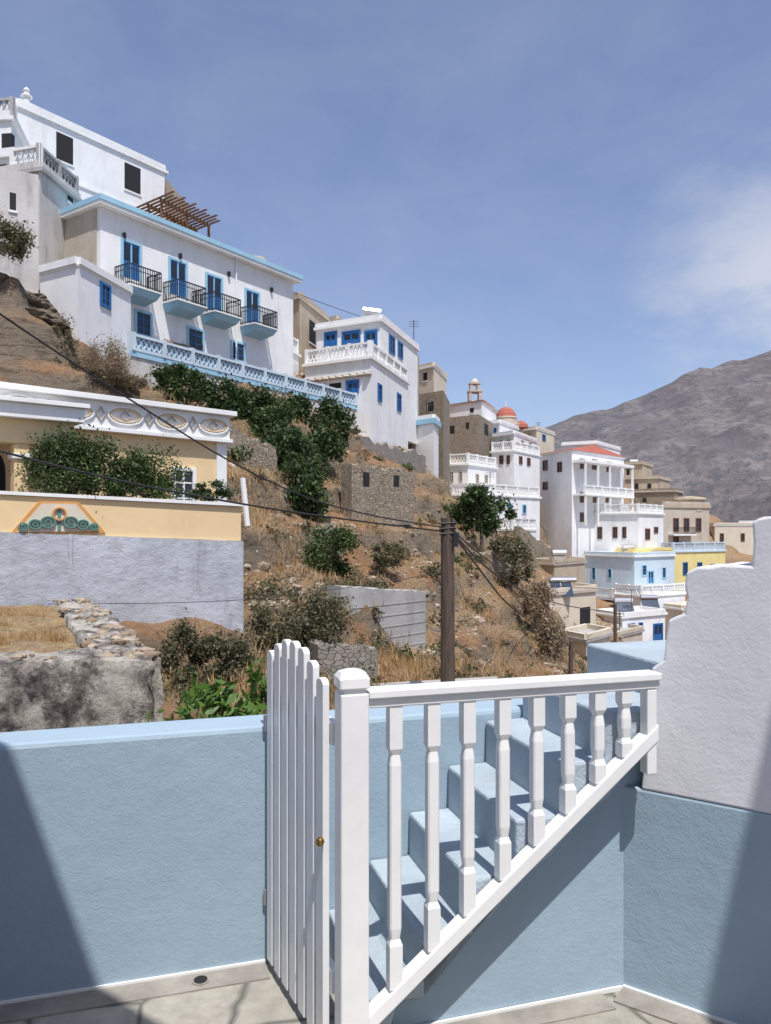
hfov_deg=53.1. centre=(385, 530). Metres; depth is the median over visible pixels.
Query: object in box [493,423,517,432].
walls
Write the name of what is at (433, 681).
concrete path
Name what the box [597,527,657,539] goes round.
window frames
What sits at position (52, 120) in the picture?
cornice
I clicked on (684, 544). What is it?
balustrade
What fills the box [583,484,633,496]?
balustrade
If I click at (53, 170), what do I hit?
balustrade backing
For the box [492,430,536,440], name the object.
parapet
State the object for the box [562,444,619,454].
walls
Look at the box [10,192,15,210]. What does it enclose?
openings
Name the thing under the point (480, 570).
power cable
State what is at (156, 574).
garden wall
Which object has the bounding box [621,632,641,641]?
walls
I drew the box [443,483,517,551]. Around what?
tree
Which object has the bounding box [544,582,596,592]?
parapet
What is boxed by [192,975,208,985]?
drain hole
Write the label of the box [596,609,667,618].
cornice
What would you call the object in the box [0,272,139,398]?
rock outcrop
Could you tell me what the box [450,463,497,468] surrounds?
cornice
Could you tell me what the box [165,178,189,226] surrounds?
tan house
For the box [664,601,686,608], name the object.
parapet
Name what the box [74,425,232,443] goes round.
cornice lip
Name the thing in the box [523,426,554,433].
parapet
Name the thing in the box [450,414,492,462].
building
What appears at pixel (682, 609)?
cornice
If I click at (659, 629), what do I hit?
panes
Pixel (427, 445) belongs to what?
walls
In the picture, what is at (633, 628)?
parapet
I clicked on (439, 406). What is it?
stone house
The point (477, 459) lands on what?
balustrade
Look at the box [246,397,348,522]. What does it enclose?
tree
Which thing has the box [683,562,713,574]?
window frames
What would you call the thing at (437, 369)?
cornice
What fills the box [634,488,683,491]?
parapet
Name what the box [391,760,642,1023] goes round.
masonry
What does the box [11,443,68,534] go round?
porch pillar
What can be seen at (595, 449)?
roof
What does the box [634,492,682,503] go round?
walls
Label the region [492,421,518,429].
cornice
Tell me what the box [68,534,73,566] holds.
drainpipe
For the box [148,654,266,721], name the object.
leafy plant
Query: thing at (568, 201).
sky
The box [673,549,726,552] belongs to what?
cornice
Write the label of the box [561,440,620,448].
parapet
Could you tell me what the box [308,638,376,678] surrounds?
masonry
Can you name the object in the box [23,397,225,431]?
cornice ornament
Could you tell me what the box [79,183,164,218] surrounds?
cornice band
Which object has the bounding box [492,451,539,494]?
walls
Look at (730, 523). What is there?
parapet
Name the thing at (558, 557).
tank stand
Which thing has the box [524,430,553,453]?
walls
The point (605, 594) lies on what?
balustrade
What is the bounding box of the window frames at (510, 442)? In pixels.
[499,439,531,446]
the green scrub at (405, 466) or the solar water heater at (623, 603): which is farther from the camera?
the solar water heater at (623, 603)
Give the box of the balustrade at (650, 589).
[614,582,684,595]
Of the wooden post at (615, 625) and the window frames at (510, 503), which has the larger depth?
the window frames at (510, 503)
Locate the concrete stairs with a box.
[329,640,665,1023]
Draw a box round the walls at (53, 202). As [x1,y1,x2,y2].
[32,172,76,289]
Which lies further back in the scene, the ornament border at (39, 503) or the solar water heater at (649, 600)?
the solar water heater at (649, 600)
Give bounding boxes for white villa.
[302,340,409,448]
[450,482,541,539]
[593,503,664,551]
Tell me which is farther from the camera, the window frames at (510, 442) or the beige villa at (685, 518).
the beige villa at (685, 518)
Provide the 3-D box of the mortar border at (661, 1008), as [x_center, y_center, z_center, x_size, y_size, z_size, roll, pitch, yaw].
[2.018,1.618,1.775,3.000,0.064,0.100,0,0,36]
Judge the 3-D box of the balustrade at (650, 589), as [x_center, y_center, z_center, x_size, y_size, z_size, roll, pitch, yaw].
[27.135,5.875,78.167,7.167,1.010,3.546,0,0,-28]
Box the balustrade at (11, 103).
[0,96,14,117]
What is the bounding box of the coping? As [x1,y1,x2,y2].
[0,491,242,506]
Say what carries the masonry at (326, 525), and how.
on the hillside terrain at (26, 359)
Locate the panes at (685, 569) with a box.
[684,563,700,573]
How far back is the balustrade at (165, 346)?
39.28 m
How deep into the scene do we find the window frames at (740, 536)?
106.79 m
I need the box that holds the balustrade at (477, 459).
[450,453,495,466]
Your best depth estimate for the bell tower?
95.37 m
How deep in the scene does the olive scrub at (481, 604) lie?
21.58 m
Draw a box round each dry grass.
[0,605,76,652]
[146,336,601,716]
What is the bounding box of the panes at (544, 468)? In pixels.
[543,461,608,520]
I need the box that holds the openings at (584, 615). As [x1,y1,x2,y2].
[580,607,589,623]
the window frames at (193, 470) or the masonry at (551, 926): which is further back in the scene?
the window frames at (193, 470)
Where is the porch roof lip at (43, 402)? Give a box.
[0,395,89,409]
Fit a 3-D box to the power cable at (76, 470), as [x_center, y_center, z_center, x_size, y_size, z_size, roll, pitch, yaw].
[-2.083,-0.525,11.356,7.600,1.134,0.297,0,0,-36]
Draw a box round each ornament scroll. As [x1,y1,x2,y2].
[18,510,98,530]
[52,507,66,520]
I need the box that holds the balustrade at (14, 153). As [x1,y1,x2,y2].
[9,143,42,166]
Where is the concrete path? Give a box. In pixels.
[372,676,497,685]
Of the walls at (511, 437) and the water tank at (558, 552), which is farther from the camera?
the walls at (511, 437)
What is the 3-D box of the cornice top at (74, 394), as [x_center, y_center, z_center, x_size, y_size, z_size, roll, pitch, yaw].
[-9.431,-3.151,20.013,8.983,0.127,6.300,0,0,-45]
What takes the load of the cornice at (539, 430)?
on the walls at (547, 446)
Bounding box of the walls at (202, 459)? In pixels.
[0,429,216,538]
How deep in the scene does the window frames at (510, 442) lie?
88.96 m
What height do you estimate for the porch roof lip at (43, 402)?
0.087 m
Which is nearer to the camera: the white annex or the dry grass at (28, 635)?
the dry grass at (28, 635)
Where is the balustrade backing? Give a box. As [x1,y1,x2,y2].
[43,158,72,186]
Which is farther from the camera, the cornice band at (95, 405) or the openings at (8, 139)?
the openings at (8, 139)
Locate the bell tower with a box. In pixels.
[467,378,482,401]
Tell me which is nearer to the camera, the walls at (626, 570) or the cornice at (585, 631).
the cornice at (585, 631)
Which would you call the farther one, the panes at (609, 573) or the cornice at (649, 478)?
the cornice at (649, 478)
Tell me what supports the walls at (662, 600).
on the hillside terrain at (26, 359)
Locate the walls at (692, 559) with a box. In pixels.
[675,551,724,591]
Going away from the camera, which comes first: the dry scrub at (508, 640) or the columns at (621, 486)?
the dry scrub at (508, 640)
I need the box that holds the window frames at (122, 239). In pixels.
[120,237,259,362]
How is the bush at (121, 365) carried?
on the hillside terrain at (26, 359)
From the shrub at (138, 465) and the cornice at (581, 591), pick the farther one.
the cornice at (581, 591)
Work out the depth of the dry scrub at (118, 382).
29.92 m
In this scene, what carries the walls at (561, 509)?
on the hillside terrain at (26, 359)
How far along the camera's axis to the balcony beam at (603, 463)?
86.72 m
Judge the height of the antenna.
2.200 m
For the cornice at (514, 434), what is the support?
on the walls at (511, 437)
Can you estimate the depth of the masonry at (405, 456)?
49.81 m
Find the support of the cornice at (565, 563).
on the walls at (577, 570)
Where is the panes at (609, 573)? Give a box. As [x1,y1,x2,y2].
[592,566,664,578]
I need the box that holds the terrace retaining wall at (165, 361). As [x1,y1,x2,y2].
[129,338,356,409]
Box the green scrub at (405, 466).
[170,432,612,703]
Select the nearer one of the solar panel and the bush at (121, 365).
the bush at (121, 365)
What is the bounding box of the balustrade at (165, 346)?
[129,331,357,405]
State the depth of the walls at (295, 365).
51.88 m
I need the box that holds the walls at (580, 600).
[543,592,595,627]
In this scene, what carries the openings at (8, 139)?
attached to the walls at (7, 127)
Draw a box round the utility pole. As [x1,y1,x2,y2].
[439,518,458,681]
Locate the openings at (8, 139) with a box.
[2,133,14,147]
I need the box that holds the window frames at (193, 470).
[171,467,195,500]
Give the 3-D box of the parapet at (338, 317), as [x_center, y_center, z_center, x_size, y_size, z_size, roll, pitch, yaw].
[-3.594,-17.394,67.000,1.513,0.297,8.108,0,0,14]
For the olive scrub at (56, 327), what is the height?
3.311 m
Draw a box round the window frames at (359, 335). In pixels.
[324,329,402,359]
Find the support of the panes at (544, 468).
attached to the window frames at (561, 471)
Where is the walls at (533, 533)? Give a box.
[500,531,535,537]
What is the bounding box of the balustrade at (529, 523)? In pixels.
[499,517,536,528]
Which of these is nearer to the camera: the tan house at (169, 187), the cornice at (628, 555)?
the tan house at (169, 187)
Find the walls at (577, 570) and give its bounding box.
[540,563,584,582]
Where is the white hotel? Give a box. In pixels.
[61,193,302,375]
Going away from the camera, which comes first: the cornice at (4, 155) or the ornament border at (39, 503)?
the ornament border at (39, 503)
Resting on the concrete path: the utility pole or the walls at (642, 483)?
the utility pole
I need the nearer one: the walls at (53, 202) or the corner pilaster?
the corner pilaster
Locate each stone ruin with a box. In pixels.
[341,463,413,524]
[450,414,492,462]
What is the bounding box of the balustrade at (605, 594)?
[596,588,630,597]
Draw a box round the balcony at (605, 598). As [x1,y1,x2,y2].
[596,596,613,600]
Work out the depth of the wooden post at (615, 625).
41.93 m
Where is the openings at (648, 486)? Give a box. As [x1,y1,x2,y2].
[634,483,650,488]
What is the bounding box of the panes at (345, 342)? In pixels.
[326,331,374,345]
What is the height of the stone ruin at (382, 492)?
2.676 m
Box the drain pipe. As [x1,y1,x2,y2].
[240,478,249,525]
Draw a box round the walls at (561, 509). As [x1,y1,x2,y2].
[540,451,623,556]
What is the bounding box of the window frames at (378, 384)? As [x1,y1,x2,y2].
[346,379,401,411]
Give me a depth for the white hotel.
40.11 m
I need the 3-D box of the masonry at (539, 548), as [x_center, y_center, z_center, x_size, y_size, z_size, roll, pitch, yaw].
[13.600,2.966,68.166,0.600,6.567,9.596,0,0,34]
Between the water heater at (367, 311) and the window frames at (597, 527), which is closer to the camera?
the water heater at (367, 311)
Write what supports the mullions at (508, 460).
attached to the window frames at (519, 460)
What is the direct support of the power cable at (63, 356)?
attached to the utility pole
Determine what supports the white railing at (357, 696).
on the slab at (270, 1001)
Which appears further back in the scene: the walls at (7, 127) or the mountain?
the mountain
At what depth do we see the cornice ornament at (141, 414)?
19.11 m
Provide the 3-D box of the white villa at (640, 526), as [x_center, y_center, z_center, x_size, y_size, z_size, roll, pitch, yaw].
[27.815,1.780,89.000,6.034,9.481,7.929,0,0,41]
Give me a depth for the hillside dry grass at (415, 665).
24.63 m
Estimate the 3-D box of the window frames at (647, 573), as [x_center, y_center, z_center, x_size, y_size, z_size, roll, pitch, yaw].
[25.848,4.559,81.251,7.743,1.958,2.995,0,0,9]
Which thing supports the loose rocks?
on the hillside terrain at (26, 359)
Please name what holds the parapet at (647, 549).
on the cornice at (641, 551)
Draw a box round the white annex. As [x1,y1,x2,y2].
[38,256,132,358]
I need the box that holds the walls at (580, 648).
[566,636,609,656]
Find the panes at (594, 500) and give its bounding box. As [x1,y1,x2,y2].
[581,498,608,502]
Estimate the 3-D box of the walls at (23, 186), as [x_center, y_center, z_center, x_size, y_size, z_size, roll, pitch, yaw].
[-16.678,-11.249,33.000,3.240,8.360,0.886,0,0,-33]
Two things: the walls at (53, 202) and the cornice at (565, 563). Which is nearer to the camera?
the walls at (53, 202)
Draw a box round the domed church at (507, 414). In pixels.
[496,407,528,432]
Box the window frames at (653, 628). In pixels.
[628,622,662,639]
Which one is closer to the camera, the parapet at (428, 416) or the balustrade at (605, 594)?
the parapet at (428, 416)
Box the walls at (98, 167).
[15,107,164,215]
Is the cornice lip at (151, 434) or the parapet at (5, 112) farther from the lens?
the parapet at (5, 112)
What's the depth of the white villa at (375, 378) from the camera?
50.10 m
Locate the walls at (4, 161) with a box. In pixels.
[0,158,18,164]
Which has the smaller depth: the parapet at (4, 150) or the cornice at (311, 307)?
the parapet at (4, 150)
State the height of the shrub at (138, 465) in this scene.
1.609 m
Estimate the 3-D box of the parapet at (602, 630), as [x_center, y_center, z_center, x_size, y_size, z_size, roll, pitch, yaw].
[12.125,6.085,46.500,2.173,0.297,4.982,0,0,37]
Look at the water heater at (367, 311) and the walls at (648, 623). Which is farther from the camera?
the walls at (648, 623)
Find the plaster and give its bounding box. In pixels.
[642,516,770,813]
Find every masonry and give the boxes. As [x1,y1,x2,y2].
[0,698,522,1000]
[227,424,276,470]
[285,521,336,547]
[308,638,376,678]
[327,585,425,652]
[358,437,425,473]
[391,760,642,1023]
[426,623,481,632]
[458,550,512,578]
[514,526,553,557]
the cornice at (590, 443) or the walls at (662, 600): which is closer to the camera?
the walls at (662, 600)
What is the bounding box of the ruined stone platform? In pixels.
[0,597,164,732]
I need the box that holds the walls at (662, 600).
[614,594,684,608]
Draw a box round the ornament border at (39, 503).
[11,501,104,533]
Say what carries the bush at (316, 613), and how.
on the hillside terrain at (26, 359)
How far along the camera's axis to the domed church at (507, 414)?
102.75 m
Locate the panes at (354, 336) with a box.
[327,333,401,358]
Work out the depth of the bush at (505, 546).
45.99 m
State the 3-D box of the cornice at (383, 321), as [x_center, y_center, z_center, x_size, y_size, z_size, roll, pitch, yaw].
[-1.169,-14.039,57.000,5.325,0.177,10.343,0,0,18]
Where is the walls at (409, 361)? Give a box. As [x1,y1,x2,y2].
[316,321,417,444]
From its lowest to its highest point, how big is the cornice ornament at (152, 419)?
0.372 m
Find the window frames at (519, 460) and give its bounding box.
[499,455,530,465]
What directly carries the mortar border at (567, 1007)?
on the slab at (270, 1001)
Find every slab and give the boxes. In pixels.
[5,962,671,1023]
[573,493,633,498]
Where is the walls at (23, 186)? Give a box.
[0,166,38,292]
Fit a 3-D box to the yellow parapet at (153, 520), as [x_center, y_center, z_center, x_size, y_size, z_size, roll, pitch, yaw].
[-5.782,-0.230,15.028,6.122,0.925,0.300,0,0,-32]
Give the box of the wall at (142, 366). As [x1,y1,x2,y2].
[120,356,355,428]
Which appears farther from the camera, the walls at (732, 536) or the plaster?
the walls at (732, 536)
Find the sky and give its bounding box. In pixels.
[0,0,770,427]
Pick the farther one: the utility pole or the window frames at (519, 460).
the window frames at (519, 460)
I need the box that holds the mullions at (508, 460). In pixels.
[500,456,529,464]
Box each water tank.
[549,577,576,582]
[551,549,566,555]
[622,545,633,549]
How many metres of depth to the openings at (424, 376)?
73.02 m
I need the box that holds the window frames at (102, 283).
[100,281,110,309]
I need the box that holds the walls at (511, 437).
[493,435,535,451]
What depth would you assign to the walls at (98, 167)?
46.90 m
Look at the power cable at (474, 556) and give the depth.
20.93 m
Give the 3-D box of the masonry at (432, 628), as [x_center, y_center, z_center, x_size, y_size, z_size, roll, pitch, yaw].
[3.062,4.340,28.652,0.500,2.439,6.288,0,0,37]
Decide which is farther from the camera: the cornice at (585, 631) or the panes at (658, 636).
the panes at (658, 636)
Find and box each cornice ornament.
[4,393,228,434]
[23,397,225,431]
[96,406,218,430]
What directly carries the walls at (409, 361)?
on the hillside terrain at (26, 359)
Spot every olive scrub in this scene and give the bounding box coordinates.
[51,311,146,391]
[162,396,586,702]
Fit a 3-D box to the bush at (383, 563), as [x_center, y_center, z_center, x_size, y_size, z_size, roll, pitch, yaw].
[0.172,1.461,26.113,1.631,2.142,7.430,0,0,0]
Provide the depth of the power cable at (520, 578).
22.82 m
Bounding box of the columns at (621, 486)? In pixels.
[584,462,633,525]
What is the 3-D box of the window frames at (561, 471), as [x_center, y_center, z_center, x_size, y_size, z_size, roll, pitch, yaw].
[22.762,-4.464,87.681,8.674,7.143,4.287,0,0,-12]
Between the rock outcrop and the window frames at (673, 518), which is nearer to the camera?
the rock outcrop
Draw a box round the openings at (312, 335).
[309,319,315,344]
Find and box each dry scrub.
[52,320,151,391]
[149,383,610,710]
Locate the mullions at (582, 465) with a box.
[543,463,607,520]
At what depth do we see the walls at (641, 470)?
116.66 m
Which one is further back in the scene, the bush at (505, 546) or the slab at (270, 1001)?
the bush at (505, 546)
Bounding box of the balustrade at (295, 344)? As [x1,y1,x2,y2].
[293,337,298,352]
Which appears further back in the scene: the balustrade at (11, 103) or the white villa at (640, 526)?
the white villa at (640, 526)
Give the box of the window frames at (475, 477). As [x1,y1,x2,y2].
[450,471,487,482]
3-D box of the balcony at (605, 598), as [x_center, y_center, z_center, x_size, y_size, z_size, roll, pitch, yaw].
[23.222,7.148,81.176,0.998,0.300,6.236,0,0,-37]
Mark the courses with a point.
(400, 614)
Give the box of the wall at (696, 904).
[623,784,770,1023]
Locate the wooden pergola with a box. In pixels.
[136,191,219,236]
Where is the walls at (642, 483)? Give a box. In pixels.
[625,479,669,488]
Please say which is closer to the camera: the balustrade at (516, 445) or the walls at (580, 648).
the walls at (580, 648)
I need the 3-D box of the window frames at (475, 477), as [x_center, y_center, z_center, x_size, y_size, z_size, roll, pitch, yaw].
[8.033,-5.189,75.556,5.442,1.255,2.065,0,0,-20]
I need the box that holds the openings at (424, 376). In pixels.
[423,372,426,380]
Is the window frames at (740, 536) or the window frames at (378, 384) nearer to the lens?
the window frames at (378, 384)
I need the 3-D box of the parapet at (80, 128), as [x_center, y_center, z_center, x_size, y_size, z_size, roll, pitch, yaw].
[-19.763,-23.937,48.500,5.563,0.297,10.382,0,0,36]
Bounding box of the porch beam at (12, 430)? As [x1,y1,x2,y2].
[0,417,73,445]
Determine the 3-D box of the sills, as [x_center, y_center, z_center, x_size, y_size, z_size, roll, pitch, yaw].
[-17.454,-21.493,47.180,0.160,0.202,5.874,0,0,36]
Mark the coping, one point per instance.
(15, 493)
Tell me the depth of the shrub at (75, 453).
14.93 m
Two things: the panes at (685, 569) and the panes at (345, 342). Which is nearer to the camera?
the panes at (345, 342)
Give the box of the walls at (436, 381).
[419,367,446,395]
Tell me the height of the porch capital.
0.100 m
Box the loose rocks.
[155,373,623,702]
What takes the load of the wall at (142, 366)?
on the hillside terrain at (26, 359)
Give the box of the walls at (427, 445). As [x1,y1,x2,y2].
[414,423,438,477]
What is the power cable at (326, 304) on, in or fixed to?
attached to the walls at (303, 313)
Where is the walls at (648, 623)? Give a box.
[598,615,664,640]
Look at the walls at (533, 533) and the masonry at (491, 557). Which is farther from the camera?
the walls at (533, 533)
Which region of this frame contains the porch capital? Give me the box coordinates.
[8,453,56,459]
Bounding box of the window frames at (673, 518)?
[673,518,701,541]
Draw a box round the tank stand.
[553,556,564,558]
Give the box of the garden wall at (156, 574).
[0,503,242,632]
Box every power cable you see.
[0,313,441,527]
[0,450,441,531]
[93,572,440,603]
[293,292,360,316]
[458,541,570,646]
[459,535,631,589]
[459,538,612,611]
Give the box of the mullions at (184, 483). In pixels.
[176,471,191,499]
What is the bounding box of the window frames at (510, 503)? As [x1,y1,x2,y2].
[510,503,526,513]
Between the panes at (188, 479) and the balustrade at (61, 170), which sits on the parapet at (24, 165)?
the balustrade at (61, 170)
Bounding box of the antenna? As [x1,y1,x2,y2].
[627,590,635,611]
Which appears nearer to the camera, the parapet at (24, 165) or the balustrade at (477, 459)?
the parapet at (24, 165)
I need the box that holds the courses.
[346,600,425,647]
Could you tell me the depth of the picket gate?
2.50 m
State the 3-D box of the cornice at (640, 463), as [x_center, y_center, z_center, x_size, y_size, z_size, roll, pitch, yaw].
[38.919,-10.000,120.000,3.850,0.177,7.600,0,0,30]
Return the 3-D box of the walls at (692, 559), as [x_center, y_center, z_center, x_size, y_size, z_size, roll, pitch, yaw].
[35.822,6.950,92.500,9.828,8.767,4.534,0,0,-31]
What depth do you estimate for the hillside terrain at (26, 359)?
28.89 m
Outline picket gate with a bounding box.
[263,639,334,1023]
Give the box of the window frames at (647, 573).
[591,565,665,582]
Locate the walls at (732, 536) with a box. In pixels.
[709,526,753,554]
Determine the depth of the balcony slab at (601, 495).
86.70 m
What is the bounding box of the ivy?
[144,361,356,444]
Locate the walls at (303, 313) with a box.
[293,299,326,373]
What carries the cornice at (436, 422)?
on the walls at (427, 445)
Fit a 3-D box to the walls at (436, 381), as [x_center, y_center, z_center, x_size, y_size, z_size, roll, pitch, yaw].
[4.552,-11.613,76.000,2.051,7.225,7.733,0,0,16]
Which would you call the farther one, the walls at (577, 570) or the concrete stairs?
the walls at (577, 570)
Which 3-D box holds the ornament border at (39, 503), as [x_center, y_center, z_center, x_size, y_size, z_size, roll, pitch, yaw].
[-6.192,-0.237,14.612,1.684,0.621,0.080,0,0,-32]
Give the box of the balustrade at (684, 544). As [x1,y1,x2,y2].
[661,541,724,550]
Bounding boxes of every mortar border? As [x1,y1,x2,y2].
[0,959,622,1023]
[614,984,736,1023]
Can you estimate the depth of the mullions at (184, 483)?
20.08 m
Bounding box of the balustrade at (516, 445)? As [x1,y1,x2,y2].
[491,440,539,454]
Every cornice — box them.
[0,101,168,174]
[0,115,34,160]
[0,153,24,162]
[19,166,81,201]
[293,295,329,321]
[313,318,419,350]
[416,418,440,427]
[419,365,447,379]
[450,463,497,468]
[490,449,540,456]
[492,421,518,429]
[492,433,537,442]
[498,529,537,530]
[523,428,554,434]
[538,561,586,564]
[540,449,625,458]
[545,586,598,594]
[561,443,620,450]
[563,629,612,642]
[582,554,676,556]
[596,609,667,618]
[612,591,685,597]
[615,550,672,552]
[617,628,644,635]
[624,477,670,480]
[627,463,652,467]
[634,490,683,492]
[663,606,685,610]
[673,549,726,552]
[709,525,752,525]
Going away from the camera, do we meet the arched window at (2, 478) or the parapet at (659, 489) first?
the arched window at (2, 478)
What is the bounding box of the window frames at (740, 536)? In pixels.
[720,533,744,541]
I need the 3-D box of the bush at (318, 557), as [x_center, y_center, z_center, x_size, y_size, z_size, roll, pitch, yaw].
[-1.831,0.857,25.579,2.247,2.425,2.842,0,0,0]
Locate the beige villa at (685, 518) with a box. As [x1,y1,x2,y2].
[642,496,710,548]
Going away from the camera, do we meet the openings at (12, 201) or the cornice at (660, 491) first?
the openings at (12, 201)
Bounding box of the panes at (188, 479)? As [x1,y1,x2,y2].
[176,471,191,499]
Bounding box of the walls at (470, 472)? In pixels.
[450,465,495,492]
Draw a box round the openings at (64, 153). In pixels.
[56,131,140,194]
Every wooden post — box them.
[569,641,572,673]
[613,604,616,641]
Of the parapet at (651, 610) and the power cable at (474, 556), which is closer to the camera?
the power cable at (474, 556)
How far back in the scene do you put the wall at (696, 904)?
2.55 m
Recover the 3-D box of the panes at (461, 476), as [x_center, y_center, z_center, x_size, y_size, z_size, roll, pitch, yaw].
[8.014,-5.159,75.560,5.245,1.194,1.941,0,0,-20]
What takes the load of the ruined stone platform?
on the hillside terrain at (26, 359)
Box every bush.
[0,211,38,265]
[80,329,136,386]
[153,606,254,682]
[227,441,255,464]
[243,575,276,600]
[245,587,356,653]
[298,519,363,578]
[369,541,410,573]
[485,519,543,590]
[512,577,570,661]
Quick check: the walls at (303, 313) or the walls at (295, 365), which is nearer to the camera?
the walls at (295, 365)
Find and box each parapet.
[0,97,165,169]
[0,110,32,150]
[0,147,29,161]
[0,495,240,540]
[2,160,80,197]
[293,292,328,318]
[315,314,418,347]
[329,315,341,319]
[416,414,439,420]
[419,362,447,377]
[489,419,518,427]
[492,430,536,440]
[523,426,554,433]
[536,557,585,562]
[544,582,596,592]
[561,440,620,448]
[562,623,611,638]
[584,551,674,555]
[597,606,665,615]
[616,547,671,550]
[617,624,643,634]
[624,461,652,465]
[624,475,670,479]
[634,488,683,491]
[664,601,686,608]
[709,523,752,524]
[738,521,753,522]
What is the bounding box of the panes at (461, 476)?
[450,472,486,481]
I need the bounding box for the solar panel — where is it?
[550,583,573,595]
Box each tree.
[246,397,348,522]
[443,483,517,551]
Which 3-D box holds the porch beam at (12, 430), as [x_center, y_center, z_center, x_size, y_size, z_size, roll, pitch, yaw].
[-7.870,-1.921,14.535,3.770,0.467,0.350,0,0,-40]
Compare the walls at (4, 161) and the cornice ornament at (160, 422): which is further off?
the walls at (4, 161)
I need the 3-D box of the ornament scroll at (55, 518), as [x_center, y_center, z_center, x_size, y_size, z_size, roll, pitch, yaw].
[-6.150,-0.306,14.544,0.260,0.254,0.050,0,0,-32]
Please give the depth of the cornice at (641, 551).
85.06 m
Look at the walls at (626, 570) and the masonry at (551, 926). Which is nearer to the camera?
the masonry at (551, 926)
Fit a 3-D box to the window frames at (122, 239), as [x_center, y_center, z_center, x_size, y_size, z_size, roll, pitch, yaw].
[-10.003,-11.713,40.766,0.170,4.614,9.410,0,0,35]
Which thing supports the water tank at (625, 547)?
on the tank stand
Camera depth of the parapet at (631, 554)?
81.35 m
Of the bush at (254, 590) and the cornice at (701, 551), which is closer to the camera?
the bush at (254, 590)
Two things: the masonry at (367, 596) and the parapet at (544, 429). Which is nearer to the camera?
the masonry at (367, 596)
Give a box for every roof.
[0,401,84,425]
[542,445,623,456]
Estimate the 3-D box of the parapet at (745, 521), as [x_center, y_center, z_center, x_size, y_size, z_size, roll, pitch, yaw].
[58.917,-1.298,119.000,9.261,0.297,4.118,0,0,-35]
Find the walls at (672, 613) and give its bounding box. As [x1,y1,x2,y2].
[665,609,684,639]
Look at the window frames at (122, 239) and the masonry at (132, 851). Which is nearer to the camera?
the masonry at (132, 851)
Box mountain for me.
[545,350,770,522]
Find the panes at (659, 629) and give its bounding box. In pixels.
[641,623,660,633]
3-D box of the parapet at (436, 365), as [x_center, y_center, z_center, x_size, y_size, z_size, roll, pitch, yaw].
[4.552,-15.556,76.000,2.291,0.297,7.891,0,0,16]
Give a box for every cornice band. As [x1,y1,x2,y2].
[0,389,229,438]
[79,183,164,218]
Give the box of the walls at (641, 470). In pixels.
[624,464,651,485]
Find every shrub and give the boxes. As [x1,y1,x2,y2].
[8,418,129,496]
[96,438,193,499]
[185,479,241,501]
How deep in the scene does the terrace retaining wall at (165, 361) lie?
38.41 m
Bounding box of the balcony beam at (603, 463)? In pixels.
[573,459,633,468]
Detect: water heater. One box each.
[362,307,380,315]
[614,597,634,611]
[640,595,659,607]
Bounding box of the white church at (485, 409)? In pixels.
[450,400,497,419]
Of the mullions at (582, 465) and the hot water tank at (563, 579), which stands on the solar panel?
the hot water tank at (563, 579)
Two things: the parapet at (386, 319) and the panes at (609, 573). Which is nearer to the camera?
the parapet at (386, 319)
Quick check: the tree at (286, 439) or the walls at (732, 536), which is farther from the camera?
the walls at (732, 536)
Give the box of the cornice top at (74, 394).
[0,382,236,417]
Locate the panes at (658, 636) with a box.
[655,624,661,639]
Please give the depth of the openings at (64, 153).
45.67 m
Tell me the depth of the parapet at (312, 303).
56.04 m
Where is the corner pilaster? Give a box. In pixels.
[216,442,226,540]
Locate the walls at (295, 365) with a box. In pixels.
[293,354,298,376]
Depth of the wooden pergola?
48.55 m
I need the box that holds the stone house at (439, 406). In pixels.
[419,390,449,493]
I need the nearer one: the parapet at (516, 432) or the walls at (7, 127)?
the walls at (7, 127)
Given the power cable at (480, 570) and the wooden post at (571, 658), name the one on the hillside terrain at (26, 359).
the wooden post at (571, 658)
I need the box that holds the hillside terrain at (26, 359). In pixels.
[0,277,752,720]
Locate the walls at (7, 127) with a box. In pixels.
[0,121,29,158]
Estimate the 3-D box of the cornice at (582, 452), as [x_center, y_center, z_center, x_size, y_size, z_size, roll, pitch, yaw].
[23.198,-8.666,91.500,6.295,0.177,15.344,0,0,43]
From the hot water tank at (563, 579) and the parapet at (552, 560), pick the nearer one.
the hot water tank at (563, 579)
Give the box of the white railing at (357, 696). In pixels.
[334,668,661,1023]
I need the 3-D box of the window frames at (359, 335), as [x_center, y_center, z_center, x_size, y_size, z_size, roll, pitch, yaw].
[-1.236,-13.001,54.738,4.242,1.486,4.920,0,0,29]
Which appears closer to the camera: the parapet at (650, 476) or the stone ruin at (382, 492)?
the stone ruin at (382, 492)
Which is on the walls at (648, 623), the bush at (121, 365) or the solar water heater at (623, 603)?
the solar water heater at (623, 603)
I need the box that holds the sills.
[56,158,141,196]
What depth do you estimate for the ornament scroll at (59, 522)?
14.55 m
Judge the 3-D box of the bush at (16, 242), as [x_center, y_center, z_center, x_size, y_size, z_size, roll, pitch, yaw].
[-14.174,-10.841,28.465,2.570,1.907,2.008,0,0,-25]
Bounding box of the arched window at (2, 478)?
[0,455,5,490]
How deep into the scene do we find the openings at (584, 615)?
56.04 m
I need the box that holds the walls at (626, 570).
[585,556,674,601]
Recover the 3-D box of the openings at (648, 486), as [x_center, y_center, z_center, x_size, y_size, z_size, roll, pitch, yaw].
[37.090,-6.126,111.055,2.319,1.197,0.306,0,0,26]
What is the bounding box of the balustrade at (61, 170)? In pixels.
[36,143,78,191]
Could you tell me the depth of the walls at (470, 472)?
74.72 m
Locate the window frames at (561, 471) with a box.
[542,458,611,521]
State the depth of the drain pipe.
18.94 m
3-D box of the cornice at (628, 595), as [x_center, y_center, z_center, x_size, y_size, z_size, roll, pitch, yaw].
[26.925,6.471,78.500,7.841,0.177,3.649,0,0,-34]

